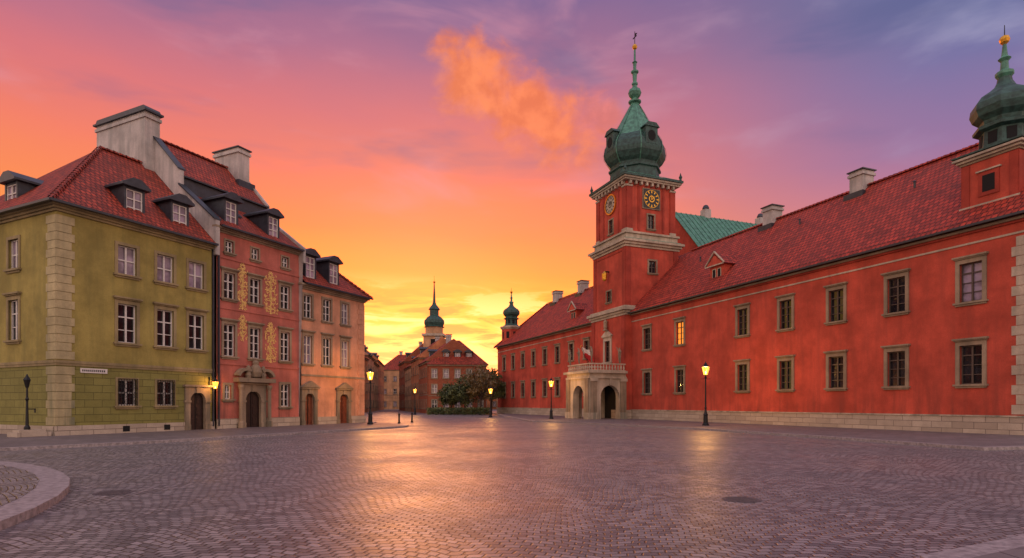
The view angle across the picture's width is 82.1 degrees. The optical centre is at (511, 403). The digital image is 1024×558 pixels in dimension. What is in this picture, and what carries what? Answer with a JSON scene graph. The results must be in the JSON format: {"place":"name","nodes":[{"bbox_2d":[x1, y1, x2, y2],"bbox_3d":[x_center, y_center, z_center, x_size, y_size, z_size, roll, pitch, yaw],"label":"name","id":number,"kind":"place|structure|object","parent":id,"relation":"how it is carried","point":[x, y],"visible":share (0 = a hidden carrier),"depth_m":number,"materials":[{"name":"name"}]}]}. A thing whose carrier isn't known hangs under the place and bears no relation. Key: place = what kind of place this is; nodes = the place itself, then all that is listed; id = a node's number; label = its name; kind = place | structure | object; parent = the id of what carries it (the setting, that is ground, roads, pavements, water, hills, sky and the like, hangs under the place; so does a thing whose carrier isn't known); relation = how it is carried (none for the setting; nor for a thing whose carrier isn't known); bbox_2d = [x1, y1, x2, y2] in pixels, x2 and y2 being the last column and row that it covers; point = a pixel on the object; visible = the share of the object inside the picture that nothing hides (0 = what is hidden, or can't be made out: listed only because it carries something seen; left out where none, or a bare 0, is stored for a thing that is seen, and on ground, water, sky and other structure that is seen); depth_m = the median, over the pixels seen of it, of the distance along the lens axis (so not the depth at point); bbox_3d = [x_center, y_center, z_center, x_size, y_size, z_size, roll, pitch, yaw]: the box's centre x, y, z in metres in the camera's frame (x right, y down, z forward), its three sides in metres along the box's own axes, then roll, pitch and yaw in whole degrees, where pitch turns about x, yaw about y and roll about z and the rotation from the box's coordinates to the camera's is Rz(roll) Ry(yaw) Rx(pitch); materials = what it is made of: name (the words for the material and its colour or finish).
{"place":"outdoors","nodes":[
{"label":"outdoors","id":0,"kind":"place"},
{"bbox_2d":[0,461,69,530],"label":"pavement","id":1,"kind":"structure","parent":0,"point":[28,491],"depth_m":10.73,"materials":[{"name":"stone"}]},
{"bbox_2d":[0,421,408,450],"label":"pavement","id":2,"kind":"structure","parent":0,"point":[47,442],"depth_m":28.70,"materials":[{"name":"stone"}]},
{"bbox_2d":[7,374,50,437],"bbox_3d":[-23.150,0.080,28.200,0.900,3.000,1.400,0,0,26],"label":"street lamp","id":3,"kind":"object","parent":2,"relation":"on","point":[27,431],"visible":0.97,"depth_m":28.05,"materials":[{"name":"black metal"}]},
{"bbox_2d":[366,367,374,423],"bbox_3d":[-10.900,-0.615,45.200,0.700,4.430,0.537,0,0,0],"label":"street lamp","id":4,"kind":"object","parent":2,"relation":"on","point":[370,411],"visible":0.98,"depth_m":45.13,"materials":[{"name":"black metal"}]},
{"bbox_2d":[0,409,1023,557],"bbox_3d":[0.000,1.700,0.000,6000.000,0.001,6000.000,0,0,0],"label":"cobblestone square ground","id":5,"kind":"structure","parent":0,"point":[460,486],"depth_m":10.77,"materials":[{"name":"grey stone"}]},
{"bbox_2d":[0,104,220,435],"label":"olive corner townhouse","id":6,"kind":"structure","parent":5,"relation":"on","point":[109,246],"depth_m":31.85,"materials":[{"name":"paint"}]},
{"bbox_2d":[11,240,201,405],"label":"windows","id":7,"kind":"structure","parent":6,"relation":"in","point":[126,255],"depth_m":33.70,"materials":[{"name":"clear glass"}]},
{"bbox_2d":[208,377,218,387],"bbox_3d":[-18.432,-1.290,36.255,0.779,0.720,0.460,0,0,26],"label":"wall lantern","id":8,"kind":"object","parent":6,"relation":"attached to","point":[214,380],"depth_m":36.17,"materials":[{"name":"black metal"}]},
{"bbox_2d":[92,490,133,494],"bbox_3d":[-7.600,1.692,11.200,0.660,0.009,0.660,0,0,0],"label":"manhole cover","id":9,"kind":"object","parent":5,"relation":"on","point":[115,492],"visible":1,"depth_m":11.18,"materials":[{"name":"metal"}]},
{"bbox_2d":[160,138,305,428],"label":"salmon townhouse","id":10,"kind":"structure","parent":5,"relation":"on","point":[259,260],"depth_m":40.20,"materials":[{"name":"paint"}]},
{"bbox_2d":[224,241,287,406],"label":"windows","id":11,"kind":"structure","parent":10,"relation":"in","point":[228,278],"depth_m":39.59,"materials":[{"name":"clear glass"}]},
{"bbox_2d":[298,248,373,424],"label":"peach townhouse","id":12,"kind":"structure","parent":5,"relation":"on","point":[332,375],"depth_m":46.21,"materials":[{"name":"paint"}]},
{"bbox_2d":[304,295,346,366],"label":"windows","id":13,"kind":"structure","parent":12,"relation":"in","point":[307,299],"depth_m":45.68,"materials":[{"name":"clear glass"}]},
{"bbox_2d":[365,357,368,411],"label":"brown townhouse","id":14,"kind":"structure","parent":5,"relation":"on","point":[366,385],"depth_m":116.08,"materials":[{"name":"paint"}]},
{"bbox_2d":[365,345,374,411],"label":"peach townhouse","id":15,"kind":"structure","parent":5,"relation":"on","point":[370,361],"depth_m":125.68,"materials":[{"name":"paint"}]},
{"bbox_2d":[367,352,378,410],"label":"tan townhouse","id":16,"kind":"structure","parent":5,"relation":"on","point":[376,366],"depth_m":137.44,"materials":[{"name":"paint"}]},
{"bbox_2d":[367,350,384,410],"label":"brown townhouse","id":17,"kind":"structure","parent":5,"relation":"on","point":[375,356],"depth_m":154.70,"materials":[{"name":"paint"}]},
{"bbox_2d":[384,351,405,408],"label":"tan townhouse","id":18,"kind":"structure","parent":5,"relation":"on","point":[391,384],"depth_m":178.41,"materials":[{"name":"paint"}]},
{"bbox_2d":[384,376,396,405],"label":"windows","id":19,"kind":"structure","parent":18,"relation":"in","point":[395,377],"depth_m":178.66,"materials":[{"name":"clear glass"}]},
{"bbox_2d":[398,342,422,410],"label":"brick townhouse","id":20,"kind":"structure","parent":5,"relation":"on","point":[404,363],"depth_m":140.50,"materials":[{"name":"brick"}]},
{"bbox_2d":[403,356,426,411],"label":"brown townhouse","id":21,"kind":"structure","parent":5,"relation":"on","point":[407,389],"depth_m":128.65,"materials":[{"name":"beige paint"}]},
{"bbox_2d":[410,336,445,412],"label":"brown townhouse","id":22,"kind":"structure","parent":5,"relation":"on","point":[418,358],"depth_m":115.21,"materials":[{"name":"paint"}]},
{"bbox_2d":[422,281,445,346],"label":"church with spire","id":23,"kind":"structure","parent":5,"relation":"on","point":[434,323],"depth_m":128.20,"materials":[{"name":"beige paint"}]},
{"bbox_2d":[418,337,472,413],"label":"brick townhouse","id":24,"kind":"structure","parent":5,"relation":"on","point":[452,345],"depth_m":103.46,"materials":[{"name":"brick"}]},
{"bbox_2d":[437,380,462,407],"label":"deciduous tree","id":25,"kind":"object","parent":5,"relation":"on","point":[444,399],"visible":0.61,"depth_m":94.46,"materials":[{"name":"green plant"}]},
{"bbox_2d":[426,334,488,411],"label":"brick townhouse","id":26,"kind":"structure","parent":5,"relation":"on","point":[441,370],"depth_m":100.51,"materials":[{"name":"brick"}]},
{"bbox_2d":[432,369,482,407],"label":"windows","id":27,"kind":"structure","parent":26,"relation":"in","point":[434,371],"depth_m":100.47,"materials":[{"name":"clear glass"}]},
{"bbox_2d":[426,407,489,414],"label":"hedge","id":28,"kind":"object","parent":5,"relation":"on","point":[456,410],"visible":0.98,"depth_m":89.33,"materials":[{"name":"green plant"}]},
{"bbox_2d":[446,372,481,412],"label":"deciduous tree","id":29,"kind":"object","parent":5,"relation":"on","point":[454,389],"visible":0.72,"depth_m":92.16,"materials":[{"name":"green plant"}]},
{"bbox_2d":[461,364,497,414],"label":"deciduous tree","id":30,"kind":"object","parent":5,"relation":"on","point":[478,386],"visible":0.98,"depth_m":90.51,"materials":[{"name":"green plant"}]},
{"bbox_2d":[488,386,492,416],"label":"street lamp","id":31,"kind":"object","parent":5,"relation":"on","point":[490,412],"visible":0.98,"depth_m":73.91,"materials":[{"name":"black metal"}]},
{"bbox_2d":[486,370,495,408],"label":"brown townhouse","id":32,"kind":"structure","parent":5,"relation":"on","point":[488,404],"depth_m":180.34,"materials":[{"name":"paint"}]},
{"bbox_2d":[479,367,506,409],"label":"deciduous tree","id":33,"kind":"object","parent":5,"relation":"on","point":[500,392],"visible":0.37,"depth_m":95.51,"materials":[{"name":"green plant"}]},
{"bbox_2d":[722,496,761,502],"bbox_3d":[4.060,1.692,10.400,0.660,0.009,0.660,0,0,0],"label":"manhole cover","id":34,"kind":"object","parent":5,"relation":"on","point":[743,499],"visible":1,"depth_m":10.38,"materials":[{"name":"metal"}]},
{"bbox_2d":[493,25,1023,434],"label":"royal castle","id":35,"kind":"structure","parent":5,"relation":"on","point":[895,301],"depth_m":42.76,"materials":[{"name":"red paint"}]},
{"bbox_2d":[581,346,593,361],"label":"national flag","id":36,"kind":"object","parent":35,"relation":"attached to","point":[587,353],"visible":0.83,"depth_m":66.87,"materials":[{"name":"white fabric"}]},
{"bbox_2d":[504,215,981,396],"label":"windows","id":37,"kind":"structure","parent":35,"relation":"in","point":[971,273],"depth_m":39.12,"materials":[{"name":"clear glass"}]},
{"bbox_2d":[0,0,1023,373],"label":"sky","id":38,"kind":"structure","parent":0,"point":[458,145],"materials":[{"name":"orange"}]},
{"bbox_2d":[184,428,1019,455],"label":"stone paving bands","id":39,"kind":"object","parent":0,"point":[653,432],"visible":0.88,"depth_m":26.40,"materials":[{"name":"grey stone"}]},
{"bbox_2d":[492,413,1023,450],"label":"pavement","id":40,"kind":"structure","parent":0,"point":[978,441],"depth_m":32.20,"materials":[{"name":"stone"}]},
{"bbox_2d":[548,378,554,418],"bbox_3d":[4.100,-0.590,61.500,0.700,4.380,0.537,0,0,0],"label":"street lamp","id":41,"kind":"object","parent":40,"relation":"on","point":[551,412],"visible":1,"depth_m":61.42,"materials":[{"name":"black metal"}]},
{"bbox_2d":[701,361,709,425],"bbox_3d":[14.000,-0.740,42.500,0.700,4.680,0.537,0,0,0],"label":"street lamp","id":42,"kind":"object","parent":40,"relation":"on","point":[705,418],"visible":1,"depth_m":42.41,"materials":[{"name":"black metal"}]},
{"bbox_2d":[920,535,1023,557],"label":"pavement","id":43,"kind":"structure","parent":0,"point":[1011,547],"depth_m":6.36,"materials":[{"name":"stone"}]}
]}

